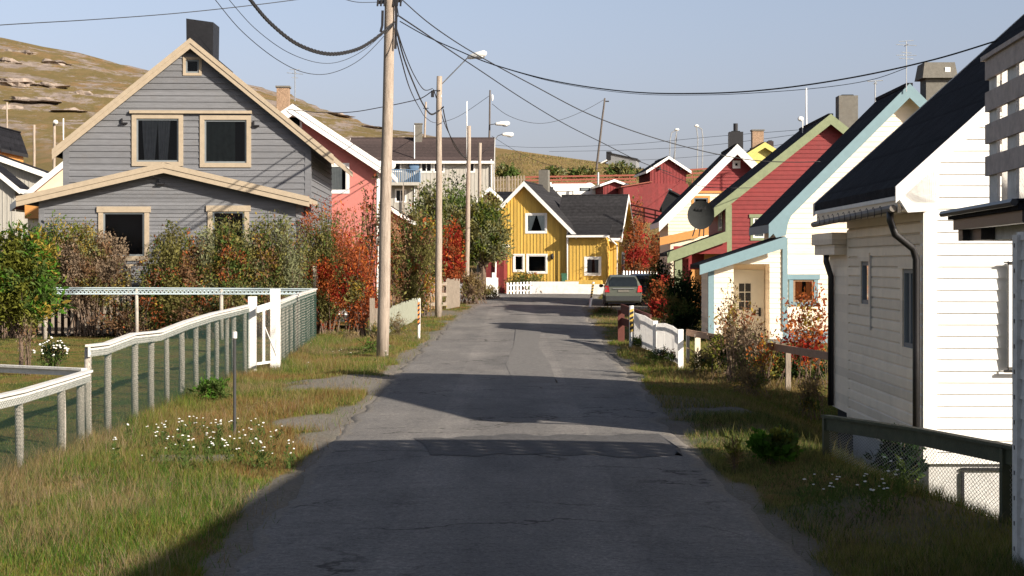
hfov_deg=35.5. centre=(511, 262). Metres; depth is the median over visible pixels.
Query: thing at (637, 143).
cable
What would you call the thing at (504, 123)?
street lamp pole
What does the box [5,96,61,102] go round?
rock outcrop
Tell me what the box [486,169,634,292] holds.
yellow house
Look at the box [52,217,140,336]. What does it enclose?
garden shrub
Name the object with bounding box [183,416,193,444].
yarrow plant
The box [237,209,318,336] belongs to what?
hedge shrub
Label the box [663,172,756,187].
cable
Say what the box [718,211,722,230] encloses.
window
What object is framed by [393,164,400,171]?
window
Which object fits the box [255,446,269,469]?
yarrow plant
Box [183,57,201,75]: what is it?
window
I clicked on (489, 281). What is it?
board fence
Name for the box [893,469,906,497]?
yarrow plant
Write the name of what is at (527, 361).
road patch
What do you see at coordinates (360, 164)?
pink house
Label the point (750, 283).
door
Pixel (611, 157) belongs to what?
hill hut
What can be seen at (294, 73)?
antenna
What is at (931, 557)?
verge grass
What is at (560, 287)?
retaining wall
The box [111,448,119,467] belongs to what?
yarrow plant
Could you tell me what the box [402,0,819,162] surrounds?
cable
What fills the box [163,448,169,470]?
yarrow plant
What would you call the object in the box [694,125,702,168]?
street lamp
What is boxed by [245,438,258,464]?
yarrow plant
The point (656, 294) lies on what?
garden shrub
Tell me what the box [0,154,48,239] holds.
plank house
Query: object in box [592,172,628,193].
red shed
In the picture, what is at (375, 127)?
rock outcrop
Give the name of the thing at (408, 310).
board fence
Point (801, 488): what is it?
yarrow plant
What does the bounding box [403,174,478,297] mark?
willow tree
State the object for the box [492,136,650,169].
cable
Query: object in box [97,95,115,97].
rock outcrop
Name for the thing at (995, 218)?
balcony house
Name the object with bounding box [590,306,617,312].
roadside weeds
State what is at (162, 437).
yarrow plant
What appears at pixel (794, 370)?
juniper bush
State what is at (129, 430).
yarrow plant
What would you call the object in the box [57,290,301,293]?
lattice strip
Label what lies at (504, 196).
outhouse
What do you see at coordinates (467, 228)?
utility pole
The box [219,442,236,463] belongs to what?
yarrow plant
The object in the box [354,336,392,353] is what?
roadside shrub
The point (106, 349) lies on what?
garden fence
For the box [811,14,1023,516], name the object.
white house
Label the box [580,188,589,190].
window
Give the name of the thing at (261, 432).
yarrow plant
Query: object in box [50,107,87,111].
rock outcrop
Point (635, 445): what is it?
road patch
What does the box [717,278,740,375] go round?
young conifer
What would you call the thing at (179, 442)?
yarrow plant
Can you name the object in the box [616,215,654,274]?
garden shrub
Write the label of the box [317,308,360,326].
parked car
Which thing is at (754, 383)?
dry weeds
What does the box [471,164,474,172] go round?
window
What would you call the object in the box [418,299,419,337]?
marker post
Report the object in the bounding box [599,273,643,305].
parked car
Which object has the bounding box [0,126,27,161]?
ochre house
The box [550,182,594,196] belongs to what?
caravan
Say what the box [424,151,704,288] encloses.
hill grass
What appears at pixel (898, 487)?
yarrow plant
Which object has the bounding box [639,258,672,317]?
garden shrub
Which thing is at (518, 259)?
window
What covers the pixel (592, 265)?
window
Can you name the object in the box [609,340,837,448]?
verge grass
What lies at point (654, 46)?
sky
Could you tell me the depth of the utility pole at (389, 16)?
37.49 m
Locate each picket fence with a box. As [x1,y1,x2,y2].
[423,278,434,308]
[445,278,459,308]
[495,176,524,191]
[506,282,531,293]
[623,271,656,274]
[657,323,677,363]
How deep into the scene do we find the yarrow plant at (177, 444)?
17.57 m
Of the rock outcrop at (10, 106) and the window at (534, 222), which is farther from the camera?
the rock outcrop at (10, 106)
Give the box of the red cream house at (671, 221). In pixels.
[650,123,756,277]
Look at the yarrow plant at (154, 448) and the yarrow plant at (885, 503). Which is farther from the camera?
the yarrow plant at (154, 448)
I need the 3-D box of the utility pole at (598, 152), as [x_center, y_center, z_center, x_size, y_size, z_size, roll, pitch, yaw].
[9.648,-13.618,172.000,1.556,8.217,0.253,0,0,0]
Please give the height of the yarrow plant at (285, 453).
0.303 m
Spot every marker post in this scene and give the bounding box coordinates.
[232,332,236,436]
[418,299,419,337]
[589,282,594,306]
[629,306,633,346]
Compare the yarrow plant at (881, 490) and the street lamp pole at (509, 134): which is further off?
the street lamp pole at (509, 134)
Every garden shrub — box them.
[0,250,58,338]
[7,312,41,374]
[36,209,91,335]
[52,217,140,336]
[376,206,406,307]
[390,203,447,316]
[442,215,468,291]
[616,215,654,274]
[630,186,647,239]
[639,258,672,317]
[641,231,659,273]
[642,274,673,322]
[656,266,701,332]
[706,287,766,383]
[738,324,783,385]
[769,282,827,386]
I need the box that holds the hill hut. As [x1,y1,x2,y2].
[601,151,639,167]
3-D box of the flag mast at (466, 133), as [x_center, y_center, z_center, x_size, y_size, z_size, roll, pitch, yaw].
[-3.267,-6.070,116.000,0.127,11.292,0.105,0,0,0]
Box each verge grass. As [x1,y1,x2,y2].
[0,331,430,575]
[326,296,805,347]
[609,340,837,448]
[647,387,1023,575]
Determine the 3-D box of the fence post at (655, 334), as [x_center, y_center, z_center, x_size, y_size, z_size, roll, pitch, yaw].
[3.413,1.885,38.080,0.110,1.019,0.110,0,0,0]
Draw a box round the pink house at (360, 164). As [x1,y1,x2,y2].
[275,86,397,296]
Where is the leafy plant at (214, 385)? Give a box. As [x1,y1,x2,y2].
[187,375,231,402]
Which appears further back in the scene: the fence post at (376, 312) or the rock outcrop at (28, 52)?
the rock outcrop at (28, 52)
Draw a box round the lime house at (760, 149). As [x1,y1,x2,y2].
[746,129,775,163]
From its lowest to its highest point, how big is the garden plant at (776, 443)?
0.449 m
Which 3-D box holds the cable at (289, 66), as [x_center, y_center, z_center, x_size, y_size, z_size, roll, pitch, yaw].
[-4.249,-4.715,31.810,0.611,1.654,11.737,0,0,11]
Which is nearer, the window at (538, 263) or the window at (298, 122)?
the window at (298, 122)
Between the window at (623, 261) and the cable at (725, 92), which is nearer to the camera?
the cable at (725, 92)
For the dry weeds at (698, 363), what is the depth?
31.44 m
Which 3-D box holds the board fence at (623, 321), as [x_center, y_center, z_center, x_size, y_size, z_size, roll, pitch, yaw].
[3.256,1.713,42.594,0.207,1.175,3.260,0,0,-9]
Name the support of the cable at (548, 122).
attached to the utility pole at (598, 152)
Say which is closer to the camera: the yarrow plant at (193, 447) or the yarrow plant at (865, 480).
the yarrow plant at (865, 480)
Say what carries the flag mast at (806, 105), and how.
on the ground at (96, 77)
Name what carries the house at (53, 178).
on the ground at (96, 77)
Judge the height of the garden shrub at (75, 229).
4.042 m
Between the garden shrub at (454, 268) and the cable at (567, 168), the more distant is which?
the cable at (567, 168)
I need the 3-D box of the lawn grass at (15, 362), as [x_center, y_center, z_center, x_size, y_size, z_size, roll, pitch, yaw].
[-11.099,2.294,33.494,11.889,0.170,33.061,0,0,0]
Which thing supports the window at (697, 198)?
in the red cream house at (671, 221)
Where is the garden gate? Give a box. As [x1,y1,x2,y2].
[248,289,279,372]
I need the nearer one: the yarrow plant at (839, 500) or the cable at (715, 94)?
the yarrow plant at (839, 500)
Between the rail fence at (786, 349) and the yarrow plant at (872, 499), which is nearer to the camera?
the yarrow plant at (872, 499)
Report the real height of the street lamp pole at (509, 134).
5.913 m
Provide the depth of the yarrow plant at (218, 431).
18.64 m
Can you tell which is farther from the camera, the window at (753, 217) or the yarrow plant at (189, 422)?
the window at (753, 217)
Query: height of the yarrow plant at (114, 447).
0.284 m
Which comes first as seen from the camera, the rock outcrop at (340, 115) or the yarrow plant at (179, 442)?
the yarrow plant at (179, 442)
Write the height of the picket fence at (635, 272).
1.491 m
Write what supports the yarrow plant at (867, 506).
on the ground at (96, 77)
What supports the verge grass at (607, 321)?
on the ground at (96, 77)
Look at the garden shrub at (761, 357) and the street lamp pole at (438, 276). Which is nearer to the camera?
the garden shrub at (761, 357)
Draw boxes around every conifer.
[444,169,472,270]
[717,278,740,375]
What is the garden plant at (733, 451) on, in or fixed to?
on the ground at (96, 77)
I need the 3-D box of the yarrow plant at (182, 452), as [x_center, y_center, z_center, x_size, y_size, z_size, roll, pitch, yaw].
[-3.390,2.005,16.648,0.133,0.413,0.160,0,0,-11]
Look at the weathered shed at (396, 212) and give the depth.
80.00 m
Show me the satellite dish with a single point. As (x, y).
(700, 214)
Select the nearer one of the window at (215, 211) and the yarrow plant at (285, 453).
the yarrow plant at (285, 453)
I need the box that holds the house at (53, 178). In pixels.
[10,161,62,237]
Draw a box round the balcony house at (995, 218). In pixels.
[939,30,1023,564]
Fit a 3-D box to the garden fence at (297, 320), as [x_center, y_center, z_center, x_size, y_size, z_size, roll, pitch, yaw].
[-5.492,1.656,41.398,0.222,1.785,13.228,0,0,-4]
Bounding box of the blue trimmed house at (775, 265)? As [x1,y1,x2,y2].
[690,62,956,344]
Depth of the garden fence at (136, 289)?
48.05 m
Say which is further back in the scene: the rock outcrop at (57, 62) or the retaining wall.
the rock outcrop at (57, 62)
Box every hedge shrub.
[131,219,212,338]
[181,209,268,336]
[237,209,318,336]
[501,270,546,293]
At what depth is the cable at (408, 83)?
56.24 m
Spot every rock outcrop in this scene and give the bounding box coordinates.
[0,57,22,63]
[0,78,40,86]
[0,104,22,109]
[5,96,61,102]
[6,49,35,54]
[37,81,69,88]
[42,58,71,65]
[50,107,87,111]
[67,90,92,94]
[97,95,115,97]
[328,113,353,117]
[363,125,381,128]
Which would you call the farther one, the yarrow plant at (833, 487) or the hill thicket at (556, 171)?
the hill thicket at (556, 171)
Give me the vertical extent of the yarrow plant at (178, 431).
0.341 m
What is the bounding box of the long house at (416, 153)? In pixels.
[350,123,495,217]
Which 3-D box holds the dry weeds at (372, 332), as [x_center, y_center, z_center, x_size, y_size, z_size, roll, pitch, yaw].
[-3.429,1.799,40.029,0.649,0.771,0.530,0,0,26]
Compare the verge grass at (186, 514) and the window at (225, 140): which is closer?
the verge grass at (186, 514)
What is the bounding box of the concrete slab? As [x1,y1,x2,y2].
[152,454,233,464]
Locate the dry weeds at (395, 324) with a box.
[389,312,413,335]
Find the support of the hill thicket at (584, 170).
on the ground at (96, 77)
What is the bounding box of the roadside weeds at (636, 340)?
[627,335,641,347]
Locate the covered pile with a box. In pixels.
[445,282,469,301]
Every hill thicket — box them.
[495,162,521,178]
[545,164,569,178]
[563,164,599,178]
[602,160,640,180]
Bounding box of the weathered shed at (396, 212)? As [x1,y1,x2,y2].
[390,206,415,302]
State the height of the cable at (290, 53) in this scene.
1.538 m
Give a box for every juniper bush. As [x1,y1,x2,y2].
[700,328,775,374]
[766,344,827,380]
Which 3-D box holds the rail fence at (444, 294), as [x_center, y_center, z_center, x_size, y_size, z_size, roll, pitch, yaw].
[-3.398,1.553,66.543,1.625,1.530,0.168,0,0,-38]
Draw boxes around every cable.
[2,0,292,24]
[215,0,392,74]
[229,0,375,63]
[248,0,393,55]
[288,90,432,112]
[394,28,488,122]
[395,144,492,171]
[397,29,432,90]
[397,30,443,114]
[398,15,670,172]
[400,21,997,93]
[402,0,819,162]
[433,89,466,157]
[443,109,466,159]
[492,100,602,123]
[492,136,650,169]
[494,65,906,94]
[497,130,793,147]
[549,135,789,151]
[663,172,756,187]
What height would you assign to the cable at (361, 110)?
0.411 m
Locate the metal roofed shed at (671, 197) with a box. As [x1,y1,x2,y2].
[660,189,679,211]
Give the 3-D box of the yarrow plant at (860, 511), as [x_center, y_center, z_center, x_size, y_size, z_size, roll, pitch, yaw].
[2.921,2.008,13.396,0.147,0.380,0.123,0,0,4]
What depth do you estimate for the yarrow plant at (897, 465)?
14.53 m
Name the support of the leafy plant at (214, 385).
on the ground at (96, 77)
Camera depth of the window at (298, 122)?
72.58 m
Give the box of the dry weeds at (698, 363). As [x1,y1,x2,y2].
[684,345,717,374]
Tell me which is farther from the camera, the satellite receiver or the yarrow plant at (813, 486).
the satellite receiver
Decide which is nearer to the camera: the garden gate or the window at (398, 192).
the garden gate
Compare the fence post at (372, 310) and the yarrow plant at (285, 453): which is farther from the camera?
the fence post at (372, 310)
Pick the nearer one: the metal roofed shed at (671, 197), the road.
the road
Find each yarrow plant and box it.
[106,439,121,456]
[110,437,121,470]
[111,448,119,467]
[122,423,134,442]
[137,455,149,471]
[149,435,159,457]
[157,424,168,452]
[157,426,169,444]
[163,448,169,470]
[165,436,173,465]
[171,429,182,456]
[176,418,189,448]
[177,421,187,443]
[177,434,191,468]
[180,435,191,469]
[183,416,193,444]
[186,446,194,468]
[188,438,198,455]
[197,432,211,459]
[202,443,214,468]
[212,419,222,441]
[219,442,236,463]
[221,444,229,465]
[233,434,247,464]
[234,448,241,463]
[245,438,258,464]
[245,443,255,473]
[249,429,259,447]
[250,442,267,469]
[252,438,267,470]
[255,422,267,440]
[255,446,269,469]
[268,436,277,467]
[269,453,279,469]
[282,440,290,464]
[285,448,299,472]
[793,478,810,519]
[808,474,818,491]
[818,485,831,518]
[821,478,841,520]
[828,486,837,508]
[829,474,841,498]
[833,476,843,510]
[851,481,869,522]
[859,475,869,507]
[861,473,870,495]
[864,488,880,514]
[866,489,877,507]
[873,482,889,524]
[874,478,888,502]
[877,487,892,515]
[879,456,893,494]
[879,470,895,502]
[889,474,906,508]
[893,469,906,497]
[895,458,910,493]
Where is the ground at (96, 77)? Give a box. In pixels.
[0,37,1011,575]
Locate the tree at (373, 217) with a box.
[347,170,379,311]
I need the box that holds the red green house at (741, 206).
[660,94,857,307]
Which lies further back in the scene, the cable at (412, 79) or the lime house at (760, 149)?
the lime house at (760, 149)
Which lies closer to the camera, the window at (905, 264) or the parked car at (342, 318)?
the window at (905, 264)
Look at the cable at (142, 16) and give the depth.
34.19 m
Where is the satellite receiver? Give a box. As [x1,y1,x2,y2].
[798,116,803,132]
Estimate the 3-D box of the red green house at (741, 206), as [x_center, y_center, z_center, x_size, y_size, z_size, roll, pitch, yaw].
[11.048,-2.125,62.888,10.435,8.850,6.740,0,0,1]
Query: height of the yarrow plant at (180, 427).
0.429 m
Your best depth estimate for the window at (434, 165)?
129.98 m
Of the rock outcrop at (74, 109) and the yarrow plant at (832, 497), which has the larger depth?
the rock outcrop at (74, 109)
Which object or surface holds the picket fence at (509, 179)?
on the ground at (96, 77)
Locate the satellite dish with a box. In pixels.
[687,200,713,235]
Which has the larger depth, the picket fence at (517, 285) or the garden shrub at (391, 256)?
the picket fence at (517, 285)
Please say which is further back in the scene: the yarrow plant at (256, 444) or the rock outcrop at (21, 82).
the rock outcrop at (21, 82)
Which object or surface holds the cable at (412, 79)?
attached to the utility pole at (389, 16)
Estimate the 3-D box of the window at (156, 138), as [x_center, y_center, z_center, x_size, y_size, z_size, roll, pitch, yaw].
[-11.986,-4.149,54.324,1.722,1.758,0.560,0,0,-2]
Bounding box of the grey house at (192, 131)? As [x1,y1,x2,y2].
[16,18,352,336]
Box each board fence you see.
[389,298,420,332]
[479,278,497,295]
[618,304,651,341]
[634,313,652,350]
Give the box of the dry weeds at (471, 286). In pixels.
[460,268,486,303]
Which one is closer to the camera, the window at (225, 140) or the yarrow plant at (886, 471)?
the yarrow plant at (886, 471)
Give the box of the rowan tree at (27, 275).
[0,214,76,364]
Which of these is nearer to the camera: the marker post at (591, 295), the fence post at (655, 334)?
the fence post at (655, 334)
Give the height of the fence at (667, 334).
0.795 m
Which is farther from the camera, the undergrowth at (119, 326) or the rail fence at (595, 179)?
the rail fence at (595, 179)
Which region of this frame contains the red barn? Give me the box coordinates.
[615,156,690,222]
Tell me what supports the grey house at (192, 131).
on the ground at (96, 77)
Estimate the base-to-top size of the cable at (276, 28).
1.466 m
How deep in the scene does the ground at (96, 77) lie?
28.56 m
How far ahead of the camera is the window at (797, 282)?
43.98 m
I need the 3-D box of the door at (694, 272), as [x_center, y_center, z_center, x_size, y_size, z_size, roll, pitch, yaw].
[7.177,1.225,60.862,0.750,1.950,0.060,0,0,1]
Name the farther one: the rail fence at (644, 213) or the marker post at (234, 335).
the rail fence at (644, 213)
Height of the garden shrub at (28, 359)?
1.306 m
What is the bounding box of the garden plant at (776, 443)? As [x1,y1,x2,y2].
[745,423,803,463]
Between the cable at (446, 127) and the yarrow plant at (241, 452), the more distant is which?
the cable at (446, 127)
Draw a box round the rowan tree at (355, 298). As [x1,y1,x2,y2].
[325,226,378,335]
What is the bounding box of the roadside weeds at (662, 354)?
[644,344,675,362]
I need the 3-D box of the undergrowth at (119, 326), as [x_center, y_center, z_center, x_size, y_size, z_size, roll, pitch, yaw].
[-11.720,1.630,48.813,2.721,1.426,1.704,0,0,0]
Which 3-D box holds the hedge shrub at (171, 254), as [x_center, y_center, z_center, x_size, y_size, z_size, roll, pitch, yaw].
[-10.495,0.491,49.563,2.745,3.752,1.719,0,0,0]
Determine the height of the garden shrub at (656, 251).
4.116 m
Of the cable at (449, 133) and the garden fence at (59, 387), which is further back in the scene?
the cable at (449, 133)
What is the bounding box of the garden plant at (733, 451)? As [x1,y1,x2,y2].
[717,434,747,472]
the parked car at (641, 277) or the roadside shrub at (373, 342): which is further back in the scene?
the parked car at (641, 277)
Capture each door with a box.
[691,270,701,307]
[734,270,763,335]
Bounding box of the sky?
[0,0,1023,168]
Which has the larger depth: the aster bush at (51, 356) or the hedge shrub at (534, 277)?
the hedge shrub at (534, 277)
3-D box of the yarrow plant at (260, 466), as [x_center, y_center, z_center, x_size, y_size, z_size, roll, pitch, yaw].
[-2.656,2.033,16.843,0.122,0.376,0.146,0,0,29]
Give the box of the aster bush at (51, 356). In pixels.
[32,335,73,366]
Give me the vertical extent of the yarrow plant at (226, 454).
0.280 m
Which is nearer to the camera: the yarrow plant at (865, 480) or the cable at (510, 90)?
the yarrow plant at (865, 480)
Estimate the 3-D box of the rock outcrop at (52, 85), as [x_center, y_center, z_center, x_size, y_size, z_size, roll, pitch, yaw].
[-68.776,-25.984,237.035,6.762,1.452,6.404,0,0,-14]
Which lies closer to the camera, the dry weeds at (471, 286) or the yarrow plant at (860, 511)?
the yarrow plant at (860, 511)
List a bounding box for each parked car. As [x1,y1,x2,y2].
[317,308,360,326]
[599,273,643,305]
[630,274,650,299]
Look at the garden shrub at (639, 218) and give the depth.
120.91 m
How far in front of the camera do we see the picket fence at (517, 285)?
96.75 m
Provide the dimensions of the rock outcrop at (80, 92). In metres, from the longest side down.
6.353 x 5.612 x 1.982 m
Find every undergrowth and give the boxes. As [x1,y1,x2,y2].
[83,295,167,337]
[165,287,247,337]
[246,287,284,337]
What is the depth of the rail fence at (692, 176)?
147.99 m
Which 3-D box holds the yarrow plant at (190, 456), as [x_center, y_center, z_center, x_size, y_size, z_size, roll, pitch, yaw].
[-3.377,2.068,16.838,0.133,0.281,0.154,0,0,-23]
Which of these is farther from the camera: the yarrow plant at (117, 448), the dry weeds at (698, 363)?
the dry weeds at (698, 363)
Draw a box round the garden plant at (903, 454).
[863,423,928,486]
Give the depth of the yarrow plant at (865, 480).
14.50 m
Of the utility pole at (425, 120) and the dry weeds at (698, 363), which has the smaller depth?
the dry weeds at (698, 363)
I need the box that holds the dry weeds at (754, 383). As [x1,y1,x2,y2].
[727,365,772,396]
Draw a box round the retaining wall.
[532,282,603,293]
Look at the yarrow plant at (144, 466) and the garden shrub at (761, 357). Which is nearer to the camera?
the yarrow plant at (144, 466)
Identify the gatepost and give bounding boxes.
[492,273,495,296]
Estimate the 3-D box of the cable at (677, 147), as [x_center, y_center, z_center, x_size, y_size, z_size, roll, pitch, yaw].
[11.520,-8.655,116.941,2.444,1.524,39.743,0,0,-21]
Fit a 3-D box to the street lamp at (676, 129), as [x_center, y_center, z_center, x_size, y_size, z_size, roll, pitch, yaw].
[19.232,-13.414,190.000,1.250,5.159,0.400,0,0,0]
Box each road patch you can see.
[414,433,681,457]
[506,328,557,382]
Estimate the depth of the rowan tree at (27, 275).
33.29 m
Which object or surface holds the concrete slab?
on the ground at (96, 77)
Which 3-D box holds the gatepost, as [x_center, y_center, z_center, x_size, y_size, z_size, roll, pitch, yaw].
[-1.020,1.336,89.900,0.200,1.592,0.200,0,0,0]
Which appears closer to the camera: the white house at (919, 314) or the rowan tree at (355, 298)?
the white house at (919, 314)
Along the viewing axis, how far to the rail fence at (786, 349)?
28.57 m
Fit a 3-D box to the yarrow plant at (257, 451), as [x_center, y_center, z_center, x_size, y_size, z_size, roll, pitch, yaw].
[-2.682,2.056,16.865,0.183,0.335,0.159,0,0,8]
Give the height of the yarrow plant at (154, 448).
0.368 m
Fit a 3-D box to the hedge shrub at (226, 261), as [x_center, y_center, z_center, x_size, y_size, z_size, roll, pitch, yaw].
[-8.847,0.338,49.793,3.064,4.025,1.907,0,0,0]
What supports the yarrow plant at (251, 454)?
on the ground at (96, 77)
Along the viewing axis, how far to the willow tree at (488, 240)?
89.55 m
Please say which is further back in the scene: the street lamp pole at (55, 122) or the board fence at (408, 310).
the street lamp pole at (55, 122)
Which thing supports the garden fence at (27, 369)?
on the ground at (96, 77)
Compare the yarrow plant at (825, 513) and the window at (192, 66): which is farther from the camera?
the window at (192, 66)
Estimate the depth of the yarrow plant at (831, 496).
13.58 m
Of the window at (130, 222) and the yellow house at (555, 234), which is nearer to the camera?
the window at (130, 222)
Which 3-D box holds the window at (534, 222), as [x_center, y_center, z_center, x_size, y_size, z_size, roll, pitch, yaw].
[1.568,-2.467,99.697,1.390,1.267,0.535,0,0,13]
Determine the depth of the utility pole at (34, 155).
119.92 m
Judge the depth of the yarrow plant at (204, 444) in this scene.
17.32 m
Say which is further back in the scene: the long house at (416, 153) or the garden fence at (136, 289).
the long house at (416, 153)
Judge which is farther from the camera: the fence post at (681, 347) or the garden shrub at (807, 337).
the fence post at (681, 347)
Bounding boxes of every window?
[97,206,150,260]
[132,114,182,165]
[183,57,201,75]
[200,115,250,166]
[206,205,250,252]
[289,115,301,128]
[331,163,348,193]
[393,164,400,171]
[395,189,405,201]
[420,164,431,172]
[433,164,444,172]
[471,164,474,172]
[513,254,524,271]
[525,213,546,232]
[526,254,547,273]
[556,191,572,195]
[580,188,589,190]
[584,257,600,275]
[622,252,624,274]
[692,196,709,203]
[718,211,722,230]
[733,161,739,167]
[749,214,763,240]
[788,274,819,305]
[857,253,869,307]
[898,257,912,357]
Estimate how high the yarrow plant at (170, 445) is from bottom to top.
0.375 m
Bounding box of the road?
[234,293,813,575]
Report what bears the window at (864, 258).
in the white house at (919, 314)
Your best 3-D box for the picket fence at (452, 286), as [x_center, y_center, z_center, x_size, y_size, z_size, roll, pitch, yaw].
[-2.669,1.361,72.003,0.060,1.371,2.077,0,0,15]
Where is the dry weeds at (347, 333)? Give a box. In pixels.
[324,327,364,339]
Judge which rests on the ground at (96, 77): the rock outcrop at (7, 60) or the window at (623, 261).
the rock outcrop at (7, 60)
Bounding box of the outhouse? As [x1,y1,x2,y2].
[477,187,512,206]
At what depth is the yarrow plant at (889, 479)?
14.16 m
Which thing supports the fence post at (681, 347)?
on the ground at (96, 77)
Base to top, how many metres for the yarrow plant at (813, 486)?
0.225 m
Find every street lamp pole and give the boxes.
[53,120,57,168]
[431,50,486,316]
[488,90,509,136]
[493,132,513,190]
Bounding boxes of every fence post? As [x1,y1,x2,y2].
[370,298,374,329]
[375,308,377,326]
[653,321,657,353]
[678,329,683,368]
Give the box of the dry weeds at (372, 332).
[366,321,376,345]
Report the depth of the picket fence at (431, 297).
70.76 m
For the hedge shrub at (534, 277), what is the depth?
97.38 m
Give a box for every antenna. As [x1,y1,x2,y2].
[287,69,299,100]
[867,80,882,102]
[896,40,916,91]
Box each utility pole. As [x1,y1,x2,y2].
[6,102,7,127]
[33,125,35,165]
[376,0,401,356]
[423,102,428,136]
[465,126,470,275]
[477,143,481,275]
[595,98,608,170]
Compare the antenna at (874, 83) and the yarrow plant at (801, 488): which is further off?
the antenna at (874, 83)
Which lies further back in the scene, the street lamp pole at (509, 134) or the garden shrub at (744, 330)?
the street lamp pole at (509, 134)
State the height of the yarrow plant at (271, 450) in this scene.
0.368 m
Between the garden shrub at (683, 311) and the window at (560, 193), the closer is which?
the garden shrub at (683, 311)
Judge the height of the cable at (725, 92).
2.966 m
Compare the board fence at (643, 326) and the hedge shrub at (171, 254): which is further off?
the hedge shrub at (171, 254)
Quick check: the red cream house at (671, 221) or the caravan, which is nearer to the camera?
the red cream house at (671, 221)
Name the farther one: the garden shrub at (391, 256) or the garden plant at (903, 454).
the garden shrub at (391, 256)
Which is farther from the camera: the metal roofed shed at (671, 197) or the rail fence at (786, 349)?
the metal roofed shed at (671, 197)
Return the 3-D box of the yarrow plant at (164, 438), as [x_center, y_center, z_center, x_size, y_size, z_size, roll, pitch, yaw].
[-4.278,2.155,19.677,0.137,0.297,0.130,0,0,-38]
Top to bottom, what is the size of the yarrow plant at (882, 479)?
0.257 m
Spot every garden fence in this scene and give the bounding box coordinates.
[0,364,86,374]
[0,370,92,478]
[43,287,313,339]
[84,305,250,439]
[280,288,316,365]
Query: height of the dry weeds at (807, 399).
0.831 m
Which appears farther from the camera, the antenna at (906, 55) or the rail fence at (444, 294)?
the rail fence at (444, 294)
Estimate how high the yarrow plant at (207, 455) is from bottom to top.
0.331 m
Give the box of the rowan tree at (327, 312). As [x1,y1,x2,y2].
[291,196,368,333]
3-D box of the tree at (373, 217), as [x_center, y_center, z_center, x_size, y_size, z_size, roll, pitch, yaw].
[-5.753,-0.752,63.989,1.652,5.948,1.497,0,0,0]
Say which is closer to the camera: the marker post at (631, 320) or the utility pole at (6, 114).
the marker post at (631, 320)
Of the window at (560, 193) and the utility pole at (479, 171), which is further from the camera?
the window at (560, 193)
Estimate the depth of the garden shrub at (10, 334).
49.33 m
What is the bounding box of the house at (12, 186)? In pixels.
[0,164,29,250]
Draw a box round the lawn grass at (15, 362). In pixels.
[0,336,318,455]
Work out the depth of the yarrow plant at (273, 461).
16.86 m
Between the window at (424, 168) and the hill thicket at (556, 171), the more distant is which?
the hill thicket at (556, 171)
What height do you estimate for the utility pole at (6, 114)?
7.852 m
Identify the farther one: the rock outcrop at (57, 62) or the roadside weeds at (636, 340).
the rock outcrop at (57, 62)
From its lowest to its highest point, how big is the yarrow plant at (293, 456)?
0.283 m
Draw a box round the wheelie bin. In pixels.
[561,273,566,281]
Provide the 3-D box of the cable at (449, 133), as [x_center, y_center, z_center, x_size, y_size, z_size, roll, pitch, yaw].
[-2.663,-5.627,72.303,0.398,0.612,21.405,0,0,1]
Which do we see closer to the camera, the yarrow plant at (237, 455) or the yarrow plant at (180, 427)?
the yarrow plant at (237, 455)
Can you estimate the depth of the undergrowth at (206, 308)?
48.75 m
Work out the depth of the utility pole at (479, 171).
107.91 m
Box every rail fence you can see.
[425,282,446,305]
[525,174,635,183]
[631,204,661,223]
[686,168,706,182]
[686,329,827,389]
[821,415,1011,523]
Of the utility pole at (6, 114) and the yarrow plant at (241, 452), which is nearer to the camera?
the yarrow plant at (241, 452)
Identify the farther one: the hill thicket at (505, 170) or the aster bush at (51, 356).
the hill thicket at (505, 170)
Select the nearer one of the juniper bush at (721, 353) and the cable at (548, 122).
the juniper bush at (721, 353)
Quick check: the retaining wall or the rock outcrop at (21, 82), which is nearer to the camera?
the retaining wall
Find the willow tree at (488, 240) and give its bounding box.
[455,185,515,295]
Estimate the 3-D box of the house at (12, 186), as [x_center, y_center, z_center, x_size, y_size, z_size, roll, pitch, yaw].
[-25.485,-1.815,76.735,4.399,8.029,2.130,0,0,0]
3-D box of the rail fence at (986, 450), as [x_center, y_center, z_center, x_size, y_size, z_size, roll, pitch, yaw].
[3.987,1.966,14.738,0.185,0.876,5.601,0,0,-11]
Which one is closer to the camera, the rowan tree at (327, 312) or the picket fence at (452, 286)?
the rowan tree at (327, 312)
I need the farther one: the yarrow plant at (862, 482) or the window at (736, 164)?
the window at (736, 164)
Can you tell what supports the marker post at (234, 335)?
on the ground at (96, 77)
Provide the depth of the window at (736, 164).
74.93 m
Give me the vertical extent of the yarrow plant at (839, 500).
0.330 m
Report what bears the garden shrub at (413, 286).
on the ground at (96, 77)
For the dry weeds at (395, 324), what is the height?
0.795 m
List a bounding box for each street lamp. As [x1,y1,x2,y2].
[669,128,678,159]
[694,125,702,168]
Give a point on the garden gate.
(273, 305)
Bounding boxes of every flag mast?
[466,101,467,166]
[805,88,806,124]
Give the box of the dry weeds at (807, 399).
[794,371,827,419]
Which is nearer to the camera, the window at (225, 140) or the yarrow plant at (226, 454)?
the yarrow plant at (226, 454)
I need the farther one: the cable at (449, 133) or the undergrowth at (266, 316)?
the cable at (449, 133)
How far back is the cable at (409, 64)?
47.56 m
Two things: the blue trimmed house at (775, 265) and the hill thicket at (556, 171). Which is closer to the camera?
the blue trimmed house at (775, 265)

